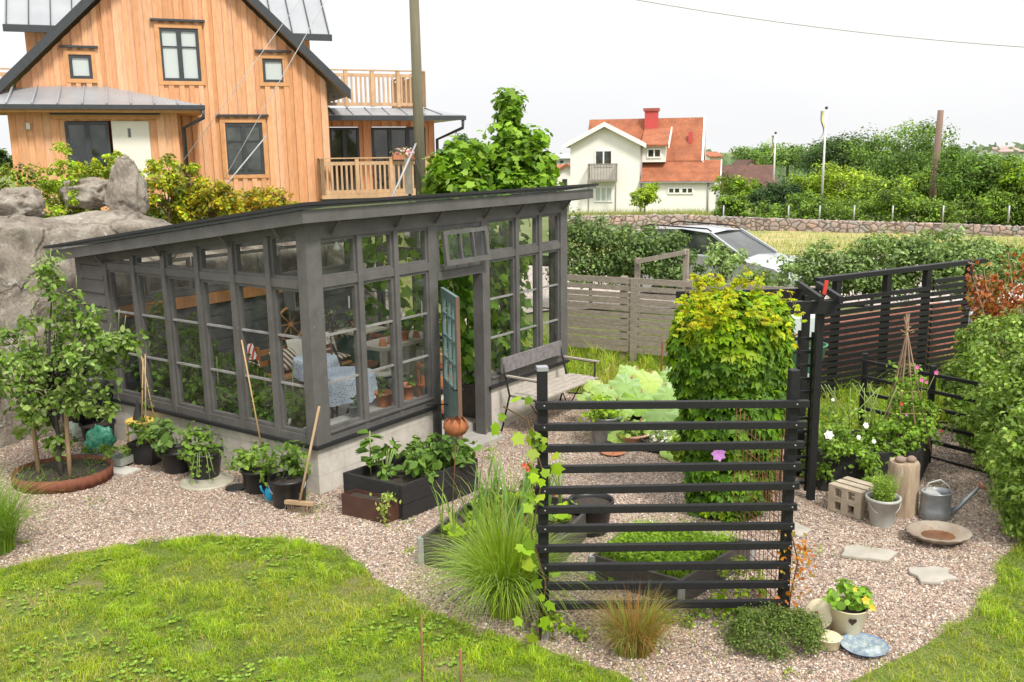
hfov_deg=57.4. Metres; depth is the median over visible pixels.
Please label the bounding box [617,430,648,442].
plant pot
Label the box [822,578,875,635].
enamel bucket
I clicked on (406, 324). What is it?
plant pot
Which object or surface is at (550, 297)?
window
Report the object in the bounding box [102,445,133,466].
seedling tub
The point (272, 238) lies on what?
window
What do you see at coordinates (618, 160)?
white house
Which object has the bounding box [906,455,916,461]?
stone
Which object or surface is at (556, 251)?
window
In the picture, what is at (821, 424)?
shrub
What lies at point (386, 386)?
folding chair
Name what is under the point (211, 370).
window
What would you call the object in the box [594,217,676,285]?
hedge shrub
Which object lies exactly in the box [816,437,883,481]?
shrub
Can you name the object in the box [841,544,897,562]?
stepping stone
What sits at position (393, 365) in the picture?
window
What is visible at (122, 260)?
window
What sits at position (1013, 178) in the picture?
broadleaf tree
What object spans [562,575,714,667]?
ornamental grass
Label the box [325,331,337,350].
cushion
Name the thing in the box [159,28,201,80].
window
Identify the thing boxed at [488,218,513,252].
window
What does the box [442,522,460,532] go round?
lettuce
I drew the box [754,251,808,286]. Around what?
hedge shrub
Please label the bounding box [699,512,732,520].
border plant
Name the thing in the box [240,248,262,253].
window
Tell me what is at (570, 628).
weed
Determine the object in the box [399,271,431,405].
window
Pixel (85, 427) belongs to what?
bucket
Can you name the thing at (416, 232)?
window
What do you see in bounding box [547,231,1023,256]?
field
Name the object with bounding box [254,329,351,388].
corner bench
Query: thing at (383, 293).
window
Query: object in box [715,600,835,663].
heather
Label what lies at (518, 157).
maple tree
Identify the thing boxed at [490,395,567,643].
vine
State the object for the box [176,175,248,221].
bush
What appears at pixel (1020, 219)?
thicket
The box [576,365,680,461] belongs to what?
rhubarb
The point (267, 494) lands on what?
watering can
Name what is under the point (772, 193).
broadleaf tree
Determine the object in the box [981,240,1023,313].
hedge shrub
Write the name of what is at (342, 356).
cushion
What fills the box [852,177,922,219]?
broadleaf tree
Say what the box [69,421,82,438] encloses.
sack
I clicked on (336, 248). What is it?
string lights
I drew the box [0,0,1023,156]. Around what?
sky
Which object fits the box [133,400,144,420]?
garden ornament
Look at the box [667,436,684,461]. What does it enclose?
hosta
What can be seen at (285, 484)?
plant pot
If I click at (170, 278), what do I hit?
window
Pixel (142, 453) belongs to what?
plant pot
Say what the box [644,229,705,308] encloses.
hedge shrub
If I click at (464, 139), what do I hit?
broadleaf tree
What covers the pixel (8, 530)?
ornamental grass
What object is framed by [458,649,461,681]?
bare stem
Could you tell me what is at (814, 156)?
broadleaf tree
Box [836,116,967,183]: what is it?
broadleaf tree
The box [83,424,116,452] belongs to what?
plastic bag
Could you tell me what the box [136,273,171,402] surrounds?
window
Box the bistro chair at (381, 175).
[372,160,388,188]
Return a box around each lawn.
[0,535,632,681]
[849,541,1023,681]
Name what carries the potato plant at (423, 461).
on the raised bed at (415, 495)
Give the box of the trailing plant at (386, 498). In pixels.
[369,492,400,522]
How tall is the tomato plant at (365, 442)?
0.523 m
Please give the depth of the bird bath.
8.79 m
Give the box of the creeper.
[662,266,806,521]
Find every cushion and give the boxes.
[247,343,263,384]
[269,348,296,370]
[286,338,301,355]
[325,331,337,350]
[333,352,351,359]
[374,368,390,377]
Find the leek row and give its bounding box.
[425,430,570,545]
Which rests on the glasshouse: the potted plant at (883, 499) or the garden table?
the garden table
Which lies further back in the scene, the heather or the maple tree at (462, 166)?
the maple tree at (462, 166)
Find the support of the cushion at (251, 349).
in the glasshouse
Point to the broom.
(300, 503)
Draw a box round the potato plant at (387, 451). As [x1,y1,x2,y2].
[369,437,401,480]
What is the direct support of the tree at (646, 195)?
on the ground at (526, 229)
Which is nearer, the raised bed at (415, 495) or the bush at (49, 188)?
the raised bed at (415, 495)
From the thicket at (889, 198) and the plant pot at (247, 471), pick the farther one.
the thicket at (889, 198)
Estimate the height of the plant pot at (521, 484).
0.489 m
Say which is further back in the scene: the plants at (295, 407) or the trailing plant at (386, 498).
the plants at (295, 407)
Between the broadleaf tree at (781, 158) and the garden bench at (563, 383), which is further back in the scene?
the broadleaf tree at (781, 158)
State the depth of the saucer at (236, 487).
10.36 m
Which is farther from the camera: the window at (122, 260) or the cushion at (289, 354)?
the cushion at (289, 354)
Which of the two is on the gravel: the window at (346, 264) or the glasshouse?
the glasshouse
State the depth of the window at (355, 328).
10.39 m
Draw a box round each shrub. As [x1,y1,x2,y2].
[542,206,628,309]
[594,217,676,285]
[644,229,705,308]
[677,237,768,289]
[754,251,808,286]
[772,237,858,298]
[778,416,824,464]
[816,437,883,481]
[831,226,919,311]
[859,452,892,481]
[860,416,923,456]
[875,222,973,296]
[937,232,1023,315]
[958,244,1023,381]
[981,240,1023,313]
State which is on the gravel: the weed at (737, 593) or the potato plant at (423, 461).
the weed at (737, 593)
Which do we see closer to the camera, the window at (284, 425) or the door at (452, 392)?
the window at (284, 425)
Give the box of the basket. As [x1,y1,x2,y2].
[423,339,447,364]
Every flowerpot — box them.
[379,338,386,345]
[413,330,419,337]
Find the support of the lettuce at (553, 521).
on the raised bed at (575, 519)
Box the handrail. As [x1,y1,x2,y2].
[634,249,689,354]
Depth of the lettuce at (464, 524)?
8.54 m
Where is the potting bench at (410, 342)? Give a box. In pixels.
[353,330,440,388]
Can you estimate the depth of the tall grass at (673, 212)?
58.67 m
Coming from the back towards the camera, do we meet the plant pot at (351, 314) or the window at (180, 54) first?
the window at (180, 54)
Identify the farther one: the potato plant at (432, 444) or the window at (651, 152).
the window at (651, 152)
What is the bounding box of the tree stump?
[887,457,919,518]
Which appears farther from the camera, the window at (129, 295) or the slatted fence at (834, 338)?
the slatted fence at (834, 338)
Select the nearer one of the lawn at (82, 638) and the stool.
the lawn at (82, 638)
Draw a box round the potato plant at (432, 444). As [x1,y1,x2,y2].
[398,433,454,466]
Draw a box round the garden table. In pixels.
[331,406,337,418]
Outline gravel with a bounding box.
[0,390,1023,681]
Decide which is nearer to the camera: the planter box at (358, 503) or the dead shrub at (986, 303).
the planter box at (358, 503)
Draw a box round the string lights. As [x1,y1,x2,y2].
[276,227,490,255]
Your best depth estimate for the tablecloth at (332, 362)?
13.34 m
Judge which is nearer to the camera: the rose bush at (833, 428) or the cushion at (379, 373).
the rose bush at (833, 428)
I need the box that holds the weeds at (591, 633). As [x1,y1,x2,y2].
[375,562,797,681]
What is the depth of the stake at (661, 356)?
13.64 m
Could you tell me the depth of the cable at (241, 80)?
18.94 m
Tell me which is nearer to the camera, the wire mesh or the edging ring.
the wire mesh
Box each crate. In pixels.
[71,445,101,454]
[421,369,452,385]
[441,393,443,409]
[827,476,874,519]
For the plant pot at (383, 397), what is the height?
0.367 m
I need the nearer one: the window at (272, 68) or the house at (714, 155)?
the window at (272, 68)
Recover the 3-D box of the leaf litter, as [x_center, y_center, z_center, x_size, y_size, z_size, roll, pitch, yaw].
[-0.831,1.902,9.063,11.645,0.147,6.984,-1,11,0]
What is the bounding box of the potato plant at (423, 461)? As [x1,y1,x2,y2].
[402,443,450,483]
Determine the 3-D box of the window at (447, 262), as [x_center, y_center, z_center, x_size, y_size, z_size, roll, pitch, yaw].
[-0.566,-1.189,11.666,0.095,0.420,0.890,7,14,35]
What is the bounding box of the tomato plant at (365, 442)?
[355,429,384,476]
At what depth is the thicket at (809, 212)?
54.48 m
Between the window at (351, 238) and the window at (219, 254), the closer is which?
the window at (351, 238)
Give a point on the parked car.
(761, 252)
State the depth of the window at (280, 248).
14.88 m
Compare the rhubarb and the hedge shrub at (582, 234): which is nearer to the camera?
the rhubarb
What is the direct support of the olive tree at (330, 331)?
on the glasshouse
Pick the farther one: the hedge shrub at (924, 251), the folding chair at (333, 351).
the hedge shrub at (924, 251)
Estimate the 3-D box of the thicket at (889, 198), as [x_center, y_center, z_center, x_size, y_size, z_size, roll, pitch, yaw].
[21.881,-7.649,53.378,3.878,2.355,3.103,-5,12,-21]
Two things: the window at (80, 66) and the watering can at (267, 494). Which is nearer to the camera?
the watering can at (267, 494)
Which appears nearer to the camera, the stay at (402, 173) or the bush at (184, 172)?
the bush at (184, 172)
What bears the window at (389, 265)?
in the glasshouse
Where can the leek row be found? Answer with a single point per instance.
(492, 494)
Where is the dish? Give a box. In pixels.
[840,633,888,657]
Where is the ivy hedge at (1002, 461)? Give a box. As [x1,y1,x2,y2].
[936,308,1023,541]
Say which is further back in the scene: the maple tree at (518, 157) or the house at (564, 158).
the house at (564, 158)
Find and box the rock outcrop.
[0,209,413,447]
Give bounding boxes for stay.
[227,135,266,182]
[388,143,416,203]
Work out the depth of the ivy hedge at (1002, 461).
9.92 m
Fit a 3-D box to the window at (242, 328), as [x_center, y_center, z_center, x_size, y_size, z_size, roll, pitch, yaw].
[-2.822,0.152,10.414,0.525,1.590,0.050,7,14,35]
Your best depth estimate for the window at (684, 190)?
78.21 m
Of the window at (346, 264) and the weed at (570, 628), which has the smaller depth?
the weed at (570, 628)
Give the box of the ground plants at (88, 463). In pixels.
[16,454,110,481]
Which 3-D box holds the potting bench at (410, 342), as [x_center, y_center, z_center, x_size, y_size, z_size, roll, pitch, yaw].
[-1.724,0.378,14.295,0.600,0.830,1.300,7,14,35]
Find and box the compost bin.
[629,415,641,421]
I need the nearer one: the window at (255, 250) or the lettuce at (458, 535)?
the lettuce at (458, 535)
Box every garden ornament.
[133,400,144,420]
[443,415,468,501]
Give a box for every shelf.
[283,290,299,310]
[302,397,415,429]
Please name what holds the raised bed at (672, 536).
on the gravel
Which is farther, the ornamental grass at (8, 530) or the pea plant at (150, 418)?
the pea plant at (150, 418)
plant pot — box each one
[126,417,161,465]
[145,418,192,474]
[174,421,229,483]
[228,441,275,494]
[253,440,310,509]
[345,310,366,325]
[348,396,356,416]
[374,376,391,407]
[401,318,419,340]
[403,375,416,399]
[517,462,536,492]
[575,392,630,442]
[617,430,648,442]
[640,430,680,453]
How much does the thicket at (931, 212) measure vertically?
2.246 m
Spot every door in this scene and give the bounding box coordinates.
[111,121,151,178]
[440,287,463,452]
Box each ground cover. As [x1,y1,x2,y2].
[587,574,613,580]
[647,595,733,628]
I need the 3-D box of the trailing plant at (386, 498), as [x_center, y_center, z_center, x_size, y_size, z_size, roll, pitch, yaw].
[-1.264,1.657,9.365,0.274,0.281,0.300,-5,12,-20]
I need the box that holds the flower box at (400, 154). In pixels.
[391,147,414,159]
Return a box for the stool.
[125,415,155,442]
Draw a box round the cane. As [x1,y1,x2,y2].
[241,340,264,459]
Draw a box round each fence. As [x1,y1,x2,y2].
[533,365,809,640]
[567,274,814,362]
[569,205,1009,222]
[814,258,985,400]
[858,353,1011,473]
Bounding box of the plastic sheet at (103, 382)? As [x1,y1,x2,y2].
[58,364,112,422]
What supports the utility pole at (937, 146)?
on the ground at (526, 229)
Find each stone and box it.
[793,523,810,537]
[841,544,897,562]
[894,456,905,462]
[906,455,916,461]
[908,566,956,584]
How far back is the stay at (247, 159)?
19.08 m
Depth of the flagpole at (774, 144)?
73.53 m
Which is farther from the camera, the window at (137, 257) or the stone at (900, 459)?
the window at (137, 257)
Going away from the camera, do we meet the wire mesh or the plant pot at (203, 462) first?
the wire mesh
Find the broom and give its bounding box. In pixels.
[284,406,320,513]
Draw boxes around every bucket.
[78,417,115,441]
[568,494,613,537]
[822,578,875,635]
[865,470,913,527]
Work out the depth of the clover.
7.08 m
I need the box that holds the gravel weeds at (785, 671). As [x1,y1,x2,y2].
[14,432,996,679]
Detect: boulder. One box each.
[0,186,45,216]
[58,177,108,209]
[104,154,149,215]
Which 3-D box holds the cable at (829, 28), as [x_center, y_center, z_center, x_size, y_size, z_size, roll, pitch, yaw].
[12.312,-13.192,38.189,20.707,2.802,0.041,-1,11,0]
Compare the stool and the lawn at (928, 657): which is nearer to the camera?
the lawn at (928, 657)
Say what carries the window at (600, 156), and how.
in the white house at (618, 160)
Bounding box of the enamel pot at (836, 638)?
[815,629,842,651]
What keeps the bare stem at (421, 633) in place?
on the lawn at (82, 638)
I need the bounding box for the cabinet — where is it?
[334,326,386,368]
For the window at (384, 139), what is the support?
in the timber house at (139, 82)
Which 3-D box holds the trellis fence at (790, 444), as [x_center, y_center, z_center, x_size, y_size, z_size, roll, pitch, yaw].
[1.184,1.230,7.014,2.082,2.210,0.126,-2,11,-8]
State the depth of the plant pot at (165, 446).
10.84 m
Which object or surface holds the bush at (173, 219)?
on the ground at (526, 229)
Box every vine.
[343,219,532,383]
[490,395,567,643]
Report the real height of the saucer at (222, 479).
0.030 m
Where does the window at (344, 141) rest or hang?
in the timber house at (139, 82)
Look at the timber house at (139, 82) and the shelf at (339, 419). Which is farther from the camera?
the timber house at (139, 82)
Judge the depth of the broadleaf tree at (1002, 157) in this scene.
92.25 m
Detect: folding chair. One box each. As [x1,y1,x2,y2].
[326,343,342,406]
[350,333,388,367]
[376,374,405,388]
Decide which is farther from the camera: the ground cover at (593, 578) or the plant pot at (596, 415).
the plant pot at (596, 415)
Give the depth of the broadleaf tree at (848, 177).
62.77 m
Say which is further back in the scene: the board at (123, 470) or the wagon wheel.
the wagon wheel
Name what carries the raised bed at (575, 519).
on the gravel
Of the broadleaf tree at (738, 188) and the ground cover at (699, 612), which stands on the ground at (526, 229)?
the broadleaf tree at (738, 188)
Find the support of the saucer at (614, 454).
on the gravel
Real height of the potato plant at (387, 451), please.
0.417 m
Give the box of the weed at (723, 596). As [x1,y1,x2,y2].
[707,592,746,615]
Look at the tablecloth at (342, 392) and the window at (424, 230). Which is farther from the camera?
the tablecloth at (342, 392)
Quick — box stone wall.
[567,214,1023,236]
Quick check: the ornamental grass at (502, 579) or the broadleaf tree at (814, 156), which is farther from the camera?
the broadleaf tree at (814, 156)
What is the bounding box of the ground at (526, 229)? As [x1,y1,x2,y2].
[0,148,1021,345]
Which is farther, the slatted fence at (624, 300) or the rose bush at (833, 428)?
the slatted fence at (624, 300)
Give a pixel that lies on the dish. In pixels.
(859, 646)
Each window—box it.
[64,122,110,177]
[68,54,92,78]
[107,256,129,263]
[108,270,141,396]
[117,294,132,299]
[135,253,159,266]
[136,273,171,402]
[144,257,192,295]
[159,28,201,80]
[165,247,193,269]
[167,276,204,410]
[191,253,227,287]
[198,243,228,273]
[201,279,238,418]
[225,123,264,174]
[233,237,264,276]
[236,283,274,426]
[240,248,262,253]
[262,58,282,81]
[269,233,297,279]
[273,287,306,433]
[277,245,297,274]
[320,235,355,278]
[321,239,348,269]
[323,282,362,429]
[329,127,360,189]
[361,231,392,272]
[364,276,397,416]
[371,127,425,188]
[379,235,410,249]
[381,254,413,330]
[398,227,427,266]
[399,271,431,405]
[415,231,419,249]
[416,256,454,338]
[440,226,490,265]
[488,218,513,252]
[489,256,515,376]
[505,216,550,257]
[509,263,551,348]
[519,215,537,247]
[519,252,537,347]
[542,213,558,244]
[542,249,558,340]
[594,150,612,166]
[594,186,612,201]
[647,148,661,157]
[668,187,680,193]
[681,187,693,193]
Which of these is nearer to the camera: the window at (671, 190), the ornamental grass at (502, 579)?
the ornamental grass at (502, 579)
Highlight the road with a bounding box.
[465,252,1022,324]
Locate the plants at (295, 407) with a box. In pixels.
[130,291,306,427]
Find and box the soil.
[13,459,111,484]
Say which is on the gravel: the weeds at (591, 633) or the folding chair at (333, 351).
the weeds at (591, 633)
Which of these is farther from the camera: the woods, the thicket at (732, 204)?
the woods
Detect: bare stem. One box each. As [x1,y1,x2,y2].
[419,614,422,681]
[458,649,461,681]
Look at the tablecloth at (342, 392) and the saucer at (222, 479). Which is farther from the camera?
the tablecloth at (342, 392)
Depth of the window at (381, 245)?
15.54 m
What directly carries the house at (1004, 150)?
on the ground at (526, 229)
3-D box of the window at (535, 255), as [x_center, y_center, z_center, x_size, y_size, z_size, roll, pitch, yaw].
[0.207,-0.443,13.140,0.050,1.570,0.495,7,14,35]
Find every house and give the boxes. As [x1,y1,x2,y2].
[0,0,465,213]
[550,154,569,163]
[555,163,569,191]
[562,108,721,211]
[706,151,723,159]
[716,165,778,199]
[731,159,757,164]
[974,146,1023,162]
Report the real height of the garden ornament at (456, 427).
0.930 m
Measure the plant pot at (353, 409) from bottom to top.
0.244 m
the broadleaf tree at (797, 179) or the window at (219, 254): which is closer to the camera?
the window at (219, 254)
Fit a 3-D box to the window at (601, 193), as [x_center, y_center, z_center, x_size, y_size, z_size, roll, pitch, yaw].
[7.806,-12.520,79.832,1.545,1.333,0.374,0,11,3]
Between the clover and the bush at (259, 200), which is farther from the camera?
the bush at (259, 200)
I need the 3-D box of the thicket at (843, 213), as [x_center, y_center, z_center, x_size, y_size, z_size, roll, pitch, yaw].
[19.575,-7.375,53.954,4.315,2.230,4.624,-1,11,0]
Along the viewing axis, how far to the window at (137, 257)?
11.31 m
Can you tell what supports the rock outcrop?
on the ground at (526, 229)
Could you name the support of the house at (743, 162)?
on the ground at (526, 229)
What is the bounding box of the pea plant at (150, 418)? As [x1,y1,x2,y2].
[135,387,157,427]
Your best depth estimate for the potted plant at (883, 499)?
9.05 m
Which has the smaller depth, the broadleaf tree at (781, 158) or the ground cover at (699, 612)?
the ground cover at (699, 612)
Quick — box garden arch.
[676,280,843,500]
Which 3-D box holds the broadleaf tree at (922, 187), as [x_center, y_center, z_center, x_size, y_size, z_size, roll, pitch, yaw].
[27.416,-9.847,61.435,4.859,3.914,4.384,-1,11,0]
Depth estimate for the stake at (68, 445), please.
10.44 m
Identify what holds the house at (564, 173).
on the ground at (526, 229)
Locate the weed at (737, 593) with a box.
[712,555,770,598]
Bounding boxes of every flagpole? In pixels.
[770,132,776,182]
[819,106,827,208]
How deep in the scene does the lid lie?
7.16 m
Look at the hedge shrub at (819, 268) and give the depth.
17.72 m
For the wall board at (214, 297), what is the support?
attached to the glasshouse
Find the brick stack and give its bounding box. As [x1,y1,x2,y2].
[822,302,961,381]
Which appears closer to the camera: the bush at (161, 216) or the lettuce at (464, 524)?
the lettuce at (464, 524)
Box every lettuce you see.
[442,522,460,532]
[447,527,467,539]
[463,519,478,530]
[549,514,557,523]
[553,514,571,522]
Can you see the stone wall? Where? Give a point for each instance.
(782, 224)
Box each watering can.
[259,485,271,500]
[919,479,985,521]
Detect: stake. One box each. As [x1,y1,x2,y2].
[27,377,40,472]
[62,384,71,476]
[660,342,662,371]
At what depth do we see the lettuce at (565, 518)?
8.69 m
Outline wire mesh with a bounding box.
[732,408,781,598]
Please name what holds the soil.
in the edging ring
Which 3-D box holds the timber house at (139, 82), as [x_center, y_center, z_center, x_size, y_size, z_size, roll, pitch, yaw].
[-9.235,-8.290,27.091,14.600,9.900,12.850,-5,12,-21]
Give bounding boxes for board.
[113,465,140,475]
[118,287,282,318]
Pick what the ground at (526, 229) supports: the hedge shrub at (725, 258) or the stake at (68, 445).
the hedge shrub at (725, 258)
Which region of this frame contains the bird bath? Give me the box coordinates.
[904,520,972,544]
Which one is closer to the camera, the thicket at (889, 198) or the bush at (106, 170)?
the bush at (106, 170)
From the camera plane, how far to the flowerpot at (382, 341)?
13.68 m
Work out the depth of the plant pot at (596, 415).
11.71 m
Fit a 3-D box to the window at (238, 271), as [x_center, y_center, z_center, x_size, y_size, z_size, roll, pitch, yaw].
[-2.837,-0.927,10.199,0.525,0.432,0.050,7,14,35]
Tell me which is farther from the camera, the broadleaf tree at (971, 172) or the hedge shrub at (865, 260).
the broadleaf tree at (971, 172)
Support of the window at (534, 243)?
in the glasshouse
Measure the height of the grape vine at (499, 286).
2.768 m
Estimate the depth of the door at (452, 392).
11.11 m
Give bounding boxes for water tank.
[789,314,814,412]
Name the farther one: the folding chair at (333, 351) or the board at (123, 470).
the folding chair at (333, 351)
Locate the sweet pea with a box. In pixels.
[871,360,952,449]
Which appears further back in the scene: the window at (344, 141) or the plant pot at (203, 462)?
the window at (344, 141)
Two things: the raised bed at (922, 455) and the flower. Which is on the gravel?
the raised bed at (922, 455)
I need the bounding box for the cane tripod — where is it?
[141,354,158,444]
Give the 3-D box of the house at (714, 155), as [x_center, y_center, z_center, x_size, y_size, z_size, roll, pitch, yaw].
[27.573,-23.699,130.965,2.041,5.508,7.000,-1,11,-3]
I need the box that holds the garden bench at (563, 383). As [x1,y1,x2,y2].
[501,340,598,430]
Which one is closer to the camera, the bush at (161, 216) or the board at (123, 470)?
the board at (123, 470)
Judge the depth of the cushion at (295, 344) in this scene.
14.45 m
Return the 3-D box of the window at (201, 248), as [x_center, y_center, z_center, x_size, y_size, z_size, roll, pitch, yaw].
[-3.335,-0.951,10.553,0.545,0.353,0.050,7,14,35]
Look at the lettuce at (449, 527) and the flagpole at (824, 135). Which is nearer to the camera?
the lettuce at (449, 527)
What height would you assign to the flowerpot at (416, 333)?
0.100 m
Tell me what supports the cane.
in the plant pot at (247, 471)
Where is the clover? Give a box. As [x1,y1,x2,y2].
[0,536,588,681]
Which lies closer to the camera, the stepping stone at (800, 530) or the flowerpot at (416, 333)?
the stepping stone at (800, 530)
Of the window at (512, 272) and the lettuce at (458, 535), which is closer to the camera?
the lettuce at (458, 535)
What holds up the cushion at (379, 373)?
on the folding chair at (386, 386)
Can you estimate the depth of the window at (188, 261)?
13.28 m
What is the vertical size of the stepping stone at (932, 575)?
0.032 m
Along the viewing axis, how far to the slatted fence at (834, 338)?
13.95 m
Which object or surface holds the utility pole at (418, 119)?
on the ground at (526, 229)
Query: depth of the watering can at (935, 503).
9.19 m
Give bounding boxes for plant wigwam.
[878,314,931,453]
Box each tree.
[0,148,12,171]
[0,250,149,475]
[325,306,352,354]
[418,135,498,318]
[443,132,482,150]
[476,84,563,195]
[629,181,661,214]
[709,171,763,216]
[729,146,775,165]
[746,179,807,215]
[752,139,817,181]
[786,170,840,207]
[787,130,890,188]
[802,160,886,219]
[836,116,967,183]
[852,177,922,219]
[895,164,950,216]
[915,150,970,164]
[925,141,1013,222]
[965,151,1023,162]
[980,156,1023,221]
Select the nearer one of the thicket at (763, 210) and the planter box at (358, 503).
the planter box at (358, 503)
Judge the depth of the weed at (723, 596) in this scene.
7.28 m
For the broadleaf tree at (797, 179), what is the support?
on the ground at (526, 229)
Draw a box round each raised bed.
[343,448,477,519]
[417,487,586,597]
[588,514,754,608]
[803,428,932,491]
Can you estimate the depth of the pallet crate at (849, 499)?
9.41 m
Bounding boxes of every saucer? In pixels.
[178,472,234,490]
[224,483,244,491]
[601,452,624,455]
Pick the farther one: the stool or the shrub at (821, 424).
the stool
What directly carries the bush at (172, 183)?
on the ground at (526, 229)
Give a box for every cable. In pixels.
[184,0,299,159]
[223,0,325,179]
[638,0,1023,46]
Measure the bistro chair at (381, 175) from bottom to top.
0.874 m
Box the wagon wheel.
[281,307,300,341]
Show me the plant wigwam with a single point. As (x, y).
(906, 345)
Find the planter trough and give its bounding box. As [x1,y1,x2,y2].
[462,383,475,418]
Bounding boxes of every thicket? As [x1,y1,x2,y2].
[710,193,749,216]
[737,200,787,218]
[779,189,833,219]
[818,196,885,221]
[866,186,923,221]
[900,195,981,224]
[957,184,1020,225]
[1001,194,1023,225]
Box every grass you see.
[0,393,1014,681]
[0,455,66,555]
[393,494,612,645]
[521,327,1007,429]
[527,343,951,429]
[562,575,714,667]
[567,205,712,215]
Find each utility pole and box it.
[404,0,426,202]
[929,110,943,201]
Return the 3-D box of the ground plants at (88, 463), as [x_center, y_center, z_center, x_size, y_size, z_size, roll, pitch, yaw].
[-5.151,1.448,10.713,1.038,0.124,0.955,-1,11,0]
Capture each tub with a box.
[92,443,115,456]
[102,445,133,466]
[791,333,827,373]
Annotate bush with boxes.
[0,161,69,217]
[31,173,101,216]
[47,141,102,210]
[90,149,151,186]
[105,193,165,220]
[142,153,201,222]
[161,201,207,223]
[175,161,201,220]
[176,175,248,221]
[224,185,296,213]
[758,530,815,610]
[799,383,896,477]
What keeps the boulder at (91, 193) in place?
on the rock outcrop
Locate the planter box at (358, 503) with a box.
[341,489,398,523]
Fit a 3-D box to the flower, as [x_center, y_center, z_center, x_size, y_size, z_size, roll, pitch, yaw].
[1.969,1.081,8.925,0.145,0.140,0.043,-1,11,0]
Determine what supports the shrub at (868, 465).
on the gravel
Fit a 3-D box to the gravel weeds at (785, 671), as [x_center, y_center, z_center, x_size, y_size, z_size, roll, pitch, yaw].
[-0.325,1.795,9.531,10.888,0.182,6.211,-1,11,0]
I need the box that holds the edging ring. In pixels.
[10,454,113,494]
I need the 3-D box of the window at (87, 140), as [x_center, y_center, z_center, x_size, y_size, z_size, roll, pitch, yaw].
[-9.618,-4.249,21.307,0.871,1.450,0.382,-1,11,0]
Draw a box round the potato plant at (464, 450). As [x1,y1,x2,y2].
[434,438,481,467]
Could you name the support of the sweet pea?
on the raised bed at (922, 455)
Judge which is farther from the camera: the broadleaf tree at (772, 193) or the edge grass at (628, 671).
the broadleaf tree at (772, 193)
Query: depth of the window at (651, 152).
78.99 m
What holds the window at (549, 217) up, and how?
in the glasshouse
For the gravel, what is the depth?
8.88 m
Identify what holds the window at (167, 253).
in the glasshouse
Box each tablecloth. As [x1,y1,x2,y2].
[293,353,339,381]
[327,366,377,406]
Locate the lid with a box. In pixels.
[804,598,832,628]
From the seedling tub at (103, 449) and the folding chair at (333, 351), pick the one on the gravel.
the seedling tub at (103, 449)
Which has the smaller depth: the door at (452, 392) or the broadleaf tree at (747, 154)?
the door at (452, 392)
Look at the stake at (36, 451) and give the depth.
10.60 m
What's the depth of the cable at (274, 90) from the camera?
19.06 m
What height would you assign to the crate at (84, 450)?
0.196 m
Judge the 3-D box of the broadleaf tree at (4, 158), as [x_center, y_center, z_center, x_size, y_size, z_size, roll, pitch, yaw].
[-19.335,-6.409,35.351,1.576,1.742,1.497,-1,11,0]
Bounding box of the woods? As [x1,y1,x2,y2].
[553,140,1023,183]
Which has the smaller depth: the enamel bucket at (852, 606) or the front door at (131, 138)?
the enamel bucket at (852, 606)
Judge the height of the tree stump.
0.545 m
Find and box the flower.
[711,450,725,461]
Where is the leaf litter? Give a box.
[12,445,1001,681]
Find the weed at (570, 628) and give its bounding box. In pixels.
[539,610,590,641]
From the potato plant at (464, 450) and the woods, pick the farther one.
the woods
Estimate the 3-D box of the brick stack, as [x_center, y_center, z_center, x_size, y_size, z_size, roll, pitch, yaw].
[6.185,-0.019,15.438,3.380,0.928,0.400,-7,13,-29]
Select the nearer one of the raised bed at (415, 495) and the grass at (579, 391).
the raised bed at (415, 495)
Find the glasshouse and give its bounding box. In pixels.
[43,183,598,494]
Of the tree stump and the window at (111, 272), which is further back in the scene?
the window at (111, 272)
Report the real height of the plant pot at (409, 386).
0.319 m
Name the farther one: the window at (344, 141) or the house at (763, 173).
the house at (763, 173)
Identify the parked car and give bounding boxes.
[637,221,822,293]
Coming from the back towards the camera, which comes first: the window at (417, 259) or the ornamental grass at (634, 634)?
the window at (417, 259)
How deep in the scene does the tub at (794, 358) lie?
12.02 m

